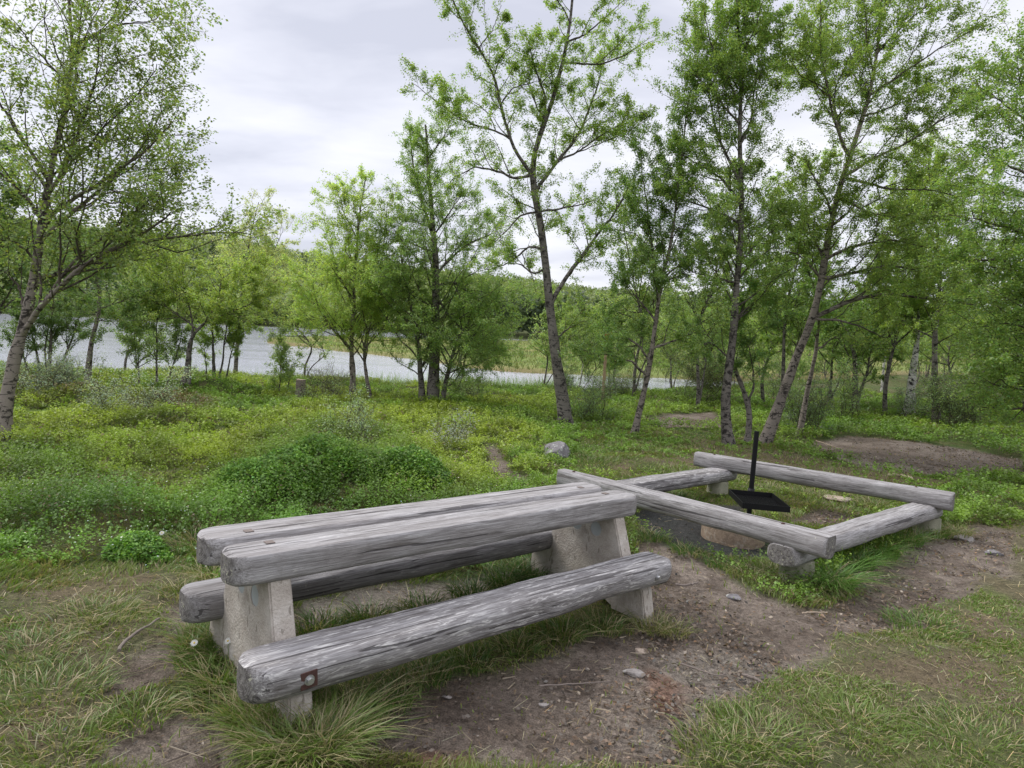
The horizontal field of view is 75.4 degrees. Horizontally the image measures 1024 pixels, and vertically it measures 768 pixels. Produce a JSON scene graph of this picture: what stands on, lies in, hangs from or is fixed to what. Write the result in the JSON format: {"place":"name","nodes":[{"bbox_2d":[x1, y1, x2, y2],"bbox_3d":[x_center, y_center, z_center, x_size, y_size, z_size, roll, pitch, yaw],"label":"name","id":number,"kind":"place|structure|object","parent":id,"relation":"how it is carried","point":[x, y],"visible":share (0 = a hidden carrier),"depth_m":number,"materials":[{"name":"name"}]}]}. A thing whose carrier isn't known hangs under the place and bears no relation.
{"place":"outdoors","nodes":[
{"label":"outdoors","id":0,"kind":"place"},
{"bbox_2d":[0,314,822,390],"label":"water","id":1,"kind":"structure","parent":0,"point":[255,348],"depth_m":38.93,"materials":[{"name":"grey liquid"}]},
{"bbox_2d":[0,242,1023,767],"bbox_3d":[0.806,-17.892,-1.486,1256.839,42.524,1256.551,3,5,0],"label":"ground","id":2,"kind":"structure","parent":0,"point":[528,684],"depth_m":3.91,"materials":[{"name":"soil"}]},
{"bbox_2d":[0,120,76,350],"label":"birch tree","id":3,"kind":"object","parent":2,"relation":"on","point":[8,287],"visible":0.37,"depth_m":15.94,"materials":[{"name":"green plant"}]},
{"bbox_2d":[0,345,106,392],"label":"shrub","id":4,"kind":"object","parent":2,"relation":"on","point":[64,376],"visible":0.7,"depth_m":13.99,"materials":[{"name":"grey plant"}]},
{"bbox_2d":[0,276,116,376],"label":"birch shrub","id":5,"kind":"object","parent":2,"relation":"on","point":[53,322],"visible":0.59,"depth_m":19.19,"materials":[{"name":"green plant"}]},
{"bbox_2d":[19,219,176,383],"bbox_3d":[-10.501,-1.907,16.752,3.617,4.381,3.216,3,5,0],"label":"birch tree","id":6,"kind":"object","parent":2,"relation":"on","point":[126,306],"visible":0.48,"depth_m":16.38,"materials":[{"name":"green plant"}]},
{"bbox_2d":[97,529,175,564],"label":"shrub","id":7,"kind":"object","parent":2,"relation":"on","point":[143,541],"visible":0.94,"depth_m":4.81,"materials":[{"name":"green plant"}]},
{"bbox_2d":[117,618,159,651],"bbox_3d":[-2.043,1.359,3.615,0.046,0.024,0.396,3,5,0],"label":"stick","id":8,"kind":"object","parent":2,"relation":"on","point":[123,643],"visible":0.97,"depth_m":3.59,"materials":[{"name":"grey wood"}]},
{"bbox_2d":[72,360,210,416],"bbox_3d":[-6.557,0.216,11.772,1.416,1.374,2.677,5,6,25],"label":"shrub","id":9,"kind":"object","parent":2,"relation":"on","point":[112,392],"visible":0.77,"depth_m":11.58,"materials":[{"name":"green plant"}]},
{"bbox_2d":[0,0,290,441],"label":"birch tree","id":10,"kind":"object","parent":2,"relation":"on","point":[140,202],"visible":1,"depth_m":8.46,"materials":[{"name":"green plant"}]},
{"bbox_2d":[102,277,191,369],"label":"birch tree","id":11,"kind":"object","parent":2,"relation":"on","point":[149,332],"visible":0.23,"depth_m":24.99,"materials":[{"name":"green plant"}]},
{"bbox_2d":[114,296,199,385],"bbox_3d":[-9.285,-1.026,17.251,2.155,2.641,1.124,3,5,0],"label":"birch shrub","id":12,"kind":"object","parent":2,"relation":"on","point":[133,344],"visible":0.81,"depth_m":17.26,"materials":[{"name":"green plant"}]},
{"bbox_2d":[190,639,197,670],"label":"daisy","id":13,"kind":"object","parent":2,"relation":"on","point":[194,643],"visible":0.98,"depth_m":3.25,"materials":[{"name":"white plant"}]},
{"bbox_2d":[110,223,298,387],"bbox_3d":[-7.899,-1.887,16.699,4.781,4.324,2.949,3,5,0],"label":"birch tree","id":14,"kind":"object","parent":2,"relation":"on","point":[227,288],"visible":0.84,"depth_m":16.59,"materials":[{"name":"green plant"}]},
{"bbox_2d":[185,293,265,382],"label":"birch tree","id":15,"kind":"object","parent":2,"relation":"on","point":[207,340],"visible":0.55,"depth_m":18.24,"materials":[{"name":"green plant"}]},
{"bbox_2d":[200,186,307,374],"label":"birch tree","id":16,"kind":"object","parent":2,"relation":"on","point":[247,242],"visible":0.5,"depth_m":22.77,"materials":[{"name":"green plant"}]},
{"bbox_2d":[262,320,307,390],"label":"birch sapling","id":17,"kind":"object","parent":2,"relation":"on","point":[284,366],"visible":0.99,"depth_m":18.45,"materials":[{"name":"green plant"}]},
{"bbox_2d":[259,274,336,374],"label":"birch tree","id":18,"kind":"object","parent":2,"relation":"on","point":[304,326],"visible":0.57,"depth_m":24.27,"materials":[{"name":"green plant"}]},
{"bbox_2d":[294,378,305,398],"bbox_3d":[-5.465,0.229,17.073,0.378,0.740,0.396,3,5,0],"label":"tree stump","id":19,"kind":"object","parent":2,"relation":"on","point":[299,382],"visible":0.41,"depth_m":16.96,"materials":[{"name":"grey wood"}]},
{"bbox_2d":[285,375,343,400],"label":"shrub","id":20,"kind":"object","parent":2,"relation":"on","point":[308,392],"visible":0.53,"depth_m":16.64,"materials":[{"name":"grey plant"}]},
{"bbox_2d":[207,431,453,501],"bbox_3d":[-2.081,0.850,7.498,2.638,0.764,2.231,-1,6,-32],"label":"shrub","id":21,"kind":"object","parent":2,"relation":"on","point":[270,459],"visible":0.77,"depth_m":6.80,"materials":[{"name":"green plant"}]},
{"bbox_2d":[300,357,362,394],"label":"shrub","id":22,"kind":"object","parent":2,"relation":"on","point":[327,381],"visible":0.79,"depth_m":18.94,"materials":[{"name":"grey plant"}]},
{"bbox_2d":[268,163,428,398],"bbox_3d":[-4.454,-2.757,18.591,4.679,6.699,3.574,6,6,33],"label":"birch tree","id":23,"kind":"object","parent":2,"relation":"on","point":[343,278],"visible":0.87,"depth_m":18.51,"materials":[{"name":"green plant"}]},
{"bbox_2d":[316,377,386,442],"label":"willow sapling","id":24,"kind":"object","parent":2,"relation":"on","point":[363,425],"visible":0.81,"depth_m":10.73,"materials":[{"name":"green plant"}]},
{"bbox_2d":[179,482,671,725],"bbox_3d":[-0.340,1.188,3.939,2.805,0.913,1.230,1,4,-41],"label":"picnic table","id":25,"kind":"object","parent":2,"relation":"on","point":[273,570],"visible":0.99,"depth_m":3.41,"materials":[{"name":"grey wood"}]},
{"bbox_2d":[4,360,879,392],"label":"reeds","id":26,"kind":"object","parent":2,"relation":"on","point":[497,381],"visible":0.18,"depth_m":28.10,"materials":[{"name":"green plant"}]},
{"bbox_2d":[350,104,542,402],"bbox_3d":[-1.595,-3.485,18.520,5.529,8.543,4.718,0,6,-24],"label":"birch tree","id":27,"kind":"object","parent":2,"relation":"on","point":[436,337],"visible":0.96,"depth_m":18.22,"materials":[{"name":"green plant"}]},
{"bbox_2d":[418,401,478,449],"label":"willow sapling","id":28,"kind":"object","parent":2,"relation":"on","point":[453,434],"visible":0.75,"depth_m":10.62,"materials":[{"name":"green plant"}]},
{"bbox_2d":[427,371,491,398],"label":"shrub","id":29,"kind":"object","parent":2,"relation":"on","point":[470,390],"visible":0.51,"depth_m":21.14,"materials":[{"name":"green plant"}]},
{"bbox_2d":[441,294,511,379],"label":"birch tree","id":30,"kind":"object","parent":2,"relation":"on","point":[468,331],"visible":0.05,"depth_m":25.32,"materials":[{"name":"green plant"}]},
{"bbox_2d":[0,204,1011,346],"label":"forest","id":31,"kind":"object","parent":2,"relation":"on","point":[590,297],"visible":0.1,"depth_m":189.23,"materials":[{"name":"green plant"}]},
{"bbox_2d":[0,450,1023,767],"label":"long grass","id":32,"kind":"structure","parent":2,"relation":"on","point":[334,730],"depth_m":3.19,"materials":[{"name":"green plant"}]},
{"bbox_2d":[0,360,1023,625],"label":"bilberry cover","id":33,"kind":"object","parent":2,"relation":"on","point":[212,400],"visible":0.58,"depth_m":10.12,"materials":[{"name":"green plant"}]},
{"bbox_2d":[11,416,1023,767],"bbox_3d":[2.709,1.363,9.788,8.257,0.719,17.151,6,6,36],"label":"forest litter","id":34,"kind":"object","parent":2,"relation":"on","point":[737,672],"visible":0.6,"depth_m":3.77,"materials":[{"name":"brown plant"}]},
{"bbox_2d":[397,0,672,425],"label":"birch tree","id":35,"kind":"object","parent":2,"relation":"on","point":[559,380],"visible":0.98,"depth_m":14.57,"materials":[{"name":"green plant"}]},
{"bbox_2d":[537,333,568,373],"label":"birch tree","id":36,"kind":"object","parent":2,"relation":"on","point":[543,366],"visible":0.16,"depth_m":35.31,"materials":[{"name":"green plant"}]},
{"bbox_2d":[544,441,570,458],"bbox_3d":[0.706,1.129,10.465,0.442,0.459,0.493,3,5,0],"label":"boulder","id":37,"kind":"object","parent":2,"relation":"on","point":[561,449],"visible":0.49,"depth_m":10.30,"materials":[{"name":"grey stone"}]},
{"bbox_2d":[525,285,602,384],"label":"birch tree","id":38,"kind":"object","parent":2,"relation":"on","point":[542,345],"visible":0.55,"depth_m":27.39,"materials":[{"name":"green plant"}]},
{"bbox_2d":[548,362,580,388],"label":"shrub","id":39,"kind":"object","parent":2,"relation":"on","point":[570,378],"visible":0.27,"depth_m":26.41,"materials":[{"name":"green plant"}]},
{"bbox_2d":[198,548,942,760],"bbox_3d":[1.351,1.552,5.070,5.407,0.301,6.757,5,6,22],"label":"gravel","id":40,"kind":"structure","parent":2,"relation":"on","point":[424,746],"depth_m":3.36,"materials":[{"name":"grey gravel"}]},
{"bbox_2d":[540,681,609,686],"bbox_3d":[0.326,1.533,3.394,0.384,0.022,0.009,1,5,-15],"label":"stick","id":41,"kind":"object","parent":2,"relation":"on","point":[569,684],"visible":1,"depth_m":3.38,"materials":[{"name":"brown wood"}]},
{"bbox_2d":[549,365,621,420],"bbox_3d":[2.124,0.394,16.962,1.839,1.801,2.066,-2,7,-40],"label":"shrub","id":42,"kind":"object","parent":2,"relation":"on","point":[586,400],"visible":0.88,"depth_m":16.93,"materials":[{"name":"green plant"}]},
{"bbox_2d":[569,333,601,376],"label":"birch tree","id":43,"kind":"object","parent":2,"relation":"on","point":[597,362],"visible":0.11,"depth_m":36.96,"materials":[{"name":"green plant"}]},
{"bbox_2d":[560,301,620,387],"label":"birch tree","id":44,"kind":"object","parent":2,"relation":"on","point":[584,362],"visible":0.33,"depth_m":28.39,"materials":[{"name":"green plant"}]},
{"bbox_2d":[601,332,609,404],"bbox_3d":[3.075,-0.419,21.625,0.223,2.609,0.064,3,5,9],"label":"trunk","id":45,"kind":"object","parent":2,"relation":"on","point":[604,371],"visible":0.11,"depth_m":21.62,"materials":[{"name":"brown plant"}]},
{"bbox_2d":[594,329,636,381],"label":"birch tree","id":46,"kind":"object","parent":2,"relation":"on","point":[628,364],"visible":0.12,"depth_m":34.07,"materials":[{"name":"green plant"}]},
{"bbox_2d":[583,364,652,396],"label":"shrub","id":47,"kind":"object","parent":2,"relation":"on","point":[624,386],"visible":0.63,"depth_m":24.31,"materials":[{"name":"green plant"}]},
{"bbox_2d":[587,293,665,376],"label":"birch tree","id":48,"kind":"object","parent":2,"relation":"on","point":[621,321],"visible":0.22,"depth_m":27.52,"materials":[{"name":"green plant"}]},
{"bbox_2d":[622,668,645,677],"bbox_3d":[0.674,1.593,3.649,0.122,0.037,0.067,5,6,29],"label":"rock","id":49,"kind":"object","parent":2,"relation":"on","point":[635,673],"visible":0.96,"depth_m":3.63,"materials":[{"name":"grey stone"}]},
{"bbox_2d":[264,335,1010,379],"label":"marsh sedge","id":50,"kind":"object","parent":2,"relation":"on","point":[527,343],"visible":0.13,"depth_m":52.56,"materials":[{"name":"green plant"}]},
{"bbox_2d":[591,178,689,396],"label":"birch tree","id":51,"kind":"object","parent":2,"relation":"on","point":[641,292],"visible":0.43,"depth_m":23.71,"materials":[{"name":"green plant"}]},
{"bbox_2d":[635,648,648,653],"bbox_3d":[0.769,1.575,3.919,0.084,0.026,0.075,3,5,0],"label":"rock","id":52,"kind":"object","parent":2,"relation":"on","point":[639,650],"visible":0.9,"depth_m":3.90,"materials":[{"name":"beige stone"}]},
{"bbox_2d":[557,57,729,433],"bbox_3d":[2.998,-2.705,14.208,3.358,7.989,2.727,0,6,-29],"label":"birch tree","id":53,"kind":"object","parent":2,"relation":"on","point":[644,219],"visible":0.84,"depth_m":13.94,"materials":[{"name":"green plant"}]},
{"bbox_2d":[634,316,670,378],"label":"birch tree","id":54,"kind":"object","parent":2,"relation":"on","point":[643,358],"visible":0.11,"depth_m":36.75,"materials":[{"name":"green plant"}]},
{"bbox_2d":[652,344,685,381],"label":"birch tree","id":55,"kind":"object","parent":2,"relation":"on","point":[664,363],"visible":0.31,"depth_m":35.90,"materials":[{"name":"green plant"}]},
{"bbox_2d":[645,282,716,387],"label":"birch tree","id":56,"kind":"object","parent":2,"relation":"on","point":[683,316],"visible":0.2,"depth_m":29.65,"materials":[{"name":"green plant"}]},
{"bbox_2d":[675,581,698,586],"bbox_3d":[1.327,1.508,4.990,0.222,0.034,0.049,0,6,-25],"label":"stick","id":57,"kind":"object","parent":2,"relation":"on","point":[688,584],"visible":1,"depth_m":4.96,"materials":[{"name":"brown wood"}]},
{"bbox_2d":[661,302,737,385],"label":"birch tree","id":58,"kind":"object","parent":2,"relation":"on","point":[707,308],"visible":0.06,"depth_m":30.98,"materials":[{"name":"green plant"}]},
{"bbox_2d":[680,663,725,675],"bbox_3d":[1.039,1.565,3.620,0.243,0.017,0.060,5,6,23],"label":"stick","id":59,"kind":"object","parent":2,"relation":"on","point":[701,670],"visible":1,"depth_m":3.62,"materials":[{"name":"grey wood"}]},
{"bbox_2d":[647,332,763,401],"bbox_3d":[7.034,-0.570,24.939,4.230,3.217,3.609,3,5,0],"label":"shrub","id":60,"kind":"object","parent":2,"relation":"on","point":[710,379],"visible":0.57,"depth_m":24.57,"materials":[{"name":"green plant"}]},
{"bbox_2d":[651,156,771,408],"bbox_3d":[6.913,-3.233,22.077,4.488,8.579,2.600,1,6,-21],"label":"birch tree","id":61,"kind":"object","parent":2,"relation":"on","point":[720,307],"visible":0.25,"depth_m":22.14,"materials":[{"name":"green plant"}]},
{"bbox_2d":[643,0,816,444],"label":"birch tree","id":62,"kind":"object","parent":2,"relation":"on","point":[740,53],"visible":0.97,"depth_m":13.31,"materials":[{"name":"green plant"}]},
{"bbox_2d":[701,525,764,549],"bbox_3d":[2.165,1.466,6.498,0.600,0.273,0.600,1,4,-41],"label":"fire ring","id":63,"kind":"object","parent":2,"relation":"on","point":[729,539],"visible":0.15,"depth_m":6.24,"materials":[{"name":"beige stone"}]},
{"bbox_2d":[726,594,740,599],"bbox_3d":[1.634,1.574,4.891,0.105,0.034,0.074,3,5,0],"label":"rock","id":64,"kind":"object","parent":2,"relation":"on","point":[735,596],"visible":0.98,"depth_m":4.88,"materials":[{"name":"grey stone"}]},
{"bbox_2d":[718,331,748,383],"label":"birch tree","id":65,"kind":"object","parent":2,"relation":"on","point":[742,364],"visible":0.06,"depth_m":35.79,"materials":[{"name":"green plant"}]},
{"bbox_2d":[717,306,757,341],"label":"birch tree","id":66,"kind":"object","parent":2,"relation":"on","point":[751,325],"visible":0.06,"depth_m":46.09,"materials":[{"name":"green plant"}]},
{"bbox_2d":[742,673,761,682],"bbox_3d":[1.293,1.581,3.572,0.107,0.024,0.028,7,7,38],"label":"stick","id":67,"kind":"object","parent":2,"relation":"on","point":[748,676],"visible":0.99,"depth_m":3.56,"materials":[{"name":"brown wood"}]},
{"bbox_2d":[556,452,954,586],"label":"log bench frame","id":68,"kind":"structure","parent":2,"relation":"on","point":[792,547],"depth_m":6.50,"materials":[{"name":"grey wood"}]},
{"bbox_2d":[729,431,790,513],"bbox_3d":[2.503,1.078,6.799,0.447,1.086,0.863,3,5,6],"label":"fire grill","id":69,"kind":"object","parent":2,"relation":"on","point":[750,499],"visible":0.99,"depth_m":6.89,"materials":[{"name":"metal"}]},
{"bbox_2d":[709,251,811,441],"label":"birch tree","id":70,"kind":"object","parent":2,"relation":"on","point":[745,342],"visible":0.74,"depth_m":14.10,"materials":[{"name":"green plant"}]},
{"bbox_2d":[747,329,781,379],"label":"birch tree","id":71,"kind":"object","parent":2,"relation":"on","point":[764,349],"visible":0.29,"depth_m":38.72,"materials":[{"name":"green plant"}]},
{"bbox_2d":[741,253,809,404],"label":"birch tree","id":72,"kind":"object","parent":2,"relation":"on","point":[765,335],"visible":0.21,"depth_m":23.58,"materials":[{"name":"green plant"}]},
{"bbox_2d":[770,304,808,363],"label":"birch tree","id":73,"kind":"object","parent":2,"relation":"on","point":[791,333],"visible":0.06,"depth_m":49.21,"materials":[{"name":"green plant"}]},
{"bbox_2d":[764,351,833,398],"bbox_3d":[10.360,0.026,24.824,1.825,2.653,3.069,2,5,-8],"label":"shrub","id":74,"kind":"object","parent":2,"relation":"on","point":[778,370],"visible":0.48,"depth_m":24.96,"materials":[{"name":"green plant"}]},
{"bbox_2d":[785,346,812,380],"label":"birch tree","id":75,"kind":"object","parent":2,"relation":"on","point":[802,367],"visible":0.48,"depth_m":37.38,"materials":[{"name":"green plant"}]},
{"bbox_2d":[759,368,841,435],"bbox_3d":[7.167,0.414,16.402,1.808,1.913,2.295,3,5,0],"label":"shrub","id":76,"kind":"object","parent":2,"relation":"on","point":[812,409],"visible":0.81,"depth_m":16.00,"materials":[{"name":"green plant"}]},
{"bbox_2d":[752,143,863,382],"bbox_3d":[9.482,-3.445,22.055,3.807,8.987,3.270,3,5,0],"label":"birch tree","id":77,"kind":"object","parent":2,"relation":"on","point":[801,325],"visible":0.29,"depth_m":21.58,"materials":[{"name":"green plant"}]},
{"bbox_2d":[786,328,835,370],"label":"birch tree","id":78,"kind":"object","parent":2,"relation":"on","point":[809,348],"visible":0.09,"depth_m":43.91,"materials":[{"name":"green plant"}]},
{"bbox_2d":[805,333,838,379],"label":"birch tree","id":79,"kind":"object","parent":2,"relation":"on","point":[827,358],"visible":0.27,"depth_m":36.87,"materials":[{"name":"green plant"}]},
{"bbox_2d":[781,206,873,437],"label":"birch tree","id":80,"kind":"object","parent":2,"relation":"on","point":[816,326],"visible":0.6,"depth_m":15.19,"materials":[{"name":"green plant"}]},
{"bbox_2d":[823,494,850,502],"bbox_3d":[4.186,1.494,8.520,0.349,0.091,0.231,5,6,23],"label":"rock","id":81,"kind":"object","parent":2,"relation":"on","point":[829,498],"visible":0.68,"depth_m":8.46,"materials":[{"name":"beige stone"}]},
{"bbox_2d":[795,266,898,402],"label":"birch tree","id":82,"kind":"object","parent":2,"relation":"on","point":[833,343],"visible":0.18,"depth_m":23.84,"materials":[{"name":"green plant"}]},
{"bbox_2d":[825,348,870,420],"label":"shrub","id":83,"kind":"object","parent":2,"relation":"on","point":[847,393],"visible":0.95,"depth_m":18.91,"materials":[{"name":"green plant"}]},
{"bbox_2d":[825,348,872,374],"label":"birch tree","id":84,"kind":"object","parent":2,"relation":"on","point":[852,361],"visible":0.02,"depth_m":40.77,"materials":[{"name":"green plant"}]},
{"bbox_2d":[819,259,910,408],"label":"birch tree","id":85,"kind":"object","parent":2,"relation":"on","point":[854,355],"visible":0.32,"depth_m":21.94,"materials":[{"name":"green plant"}]},
{"bbox_2d":[744,0,1023,443],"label":"birch tree","id":86,"kind":"object","parent":2,"relation":"on","point":[817,46],"visible":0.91,"depth_m":13.51,"materials":[{"name":"green plant"}]},
{"bbox_2d":[875,331,913,372],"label":"birch tree","id":87,"kind":"object","parent":2,"relation":"on","point":[901,355],"visible":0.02,"depth_m":37.53,"materials":[{"name":"green plant"}]},
{"bbox_2d":[851,161,946,414],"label":"birch tree","id":88,"kind":"object","parent":2,"relation":"on","point":[885,384],"visible":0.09,"depth_m":20.82,"materials":[{"name":"green plant"}]},
{"bbox_2d":[873,274,931,390],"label":"birch tree","id":89,"kind":"object","parent":2,"relation":"on","point":[883,372],"visible":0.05,"depth_m":29.63,"materials":[{"name":"green plant"}]},
{"bbox_2d":[887,380,933,417],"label":"shrub","id":90,"kind":"object","parent":2,"relation":"on","point":[908,398],"visible":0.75,"depth_m":19.83,"materials":[{"name":"green plant"}]},
{"bbox_2d":[833,230,1010,415],"bbox_3d":[12.111,-1.760,20.137,4.140,5.881,3.528,0,6,-23],"label":"birch tree","id":91,"kind":"object","parent":2,"relation":"on","point":[911,381],"visible":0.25,"depth_m":19.96,"materials":[{"name":"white plant"}]},
{"bbox_2d":[897,329,947,382],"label":"birch tree","id":92,"kind":"object","parent":2,"relation":"on","point":[910,353],"visible":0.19,"depth_m":35.95,"materials":[{"name":"green plant"}]},
{"bbox_2d":[906,311,948,377],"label":"birch tree","id":93,"kind":"object","parent":2,"relation":"on","point":[926,373],"visible":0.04,"depth_m":41.82,"materials":[{"name":"green plant"}]},
{"bbox_2d":[838,122,1022,420],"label":"birch tree","id":94,"kind":"object","parent":2,"relation":"on","point":[935,330],"visible":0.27,"depth_m":18.57,"materials":[{"name":"green plant"}]},
{"bbox_2d":[906,282,990,389],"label":"birch tree","id":95,"kind":"object","parent":2,"relation":"on","point":[924,356],"visible":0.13,"depth_m":25.90,"materials":[{"name":"green plant"}]},
{"bbox_2d":[937,334,963,379],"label":"birch tree","id":96,"kind":"object","parent":2,"relation":"on","point":[945,353],"visible":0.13,"depth_m":38.93,"materials":[{"name":"green plant"}]},
{"bbox_2d":[904,357,1017,427],"bbox_3d":[12.231,0.311,17.958,2.577,2.151,2.804,3,5,0],"label":"shrub","id":97,"kind":"object","parent":2,"relation":"on","point":[953,413],"visible":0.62,"depth_m":18.02,"materials":[{"name":"green plant"}]},
{"bbox_2d":[953,535,974,541],"bbox_3d":[4.841,1.664,7.073,0.232,0.083,0.141,3,5,0],"label":"rock","id":98,"kind":"object","parent":2,"relation":"on","point":[969,539],"visible":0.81,"depth_m":7.06,"materials":[{"name":"grey stone"}]},
{"bbox_2d":[906,0,1023,442],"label":"birch tree","id":99,"kind":"object","parent":2,"relation":"on","point":[989,348],"visible":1,"depth_m":10.47,"materials":[{"name":"green plant"}]},
{"bbox_2d":[941,240,1023,396],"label":"birch tree","id":100,"kind":"object","parent":2,"relation":"on","point":[969,329],"visible":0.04,"depth_m":22.82,"materials":[{"name":"green plant"}]},
{"bbox_2d":[984,549,1003,555],"bbox_3d":[4.800,1.680,6.624,0.190,0.047,0.133,3,5,0],"label":"rock","id":101,"kind":"object","parent":2,"relation":"on","point":[993,551],"visible":0.88,"depth_m":6.57,"materials":[{"name":"grey stone"}]},
{"bbox_2d":[968,306,1023,401],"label":"shrub","id":102,"kind":"object","parent":2,"relation":"on","point":[999,365],"visible":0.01,"depth_m":27.59,"materials":[{"name":"green plant"}]},
{"bbox_2d":[970,234,1023,412],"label":"birch tree","id":103,"kind":"object","parent":2,"relation":"on","point":[1003,317],"visible":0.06,"depth_m":19.98,"materials":[{"name":"green plant"}]},
{"bbox_2d":[0,386,1023,767],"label":"grass","id":104,"kind":"structure","parent":0,"point":[32,570],"depth_m":4.29,"materials":[{"name":"green plant"}]},
{"bbox_2d":[0,0,1023,308],"label":"sky","id":105,"kind":"structure","parent":0,"point":[295,90],"materials":[{"name":"white"}]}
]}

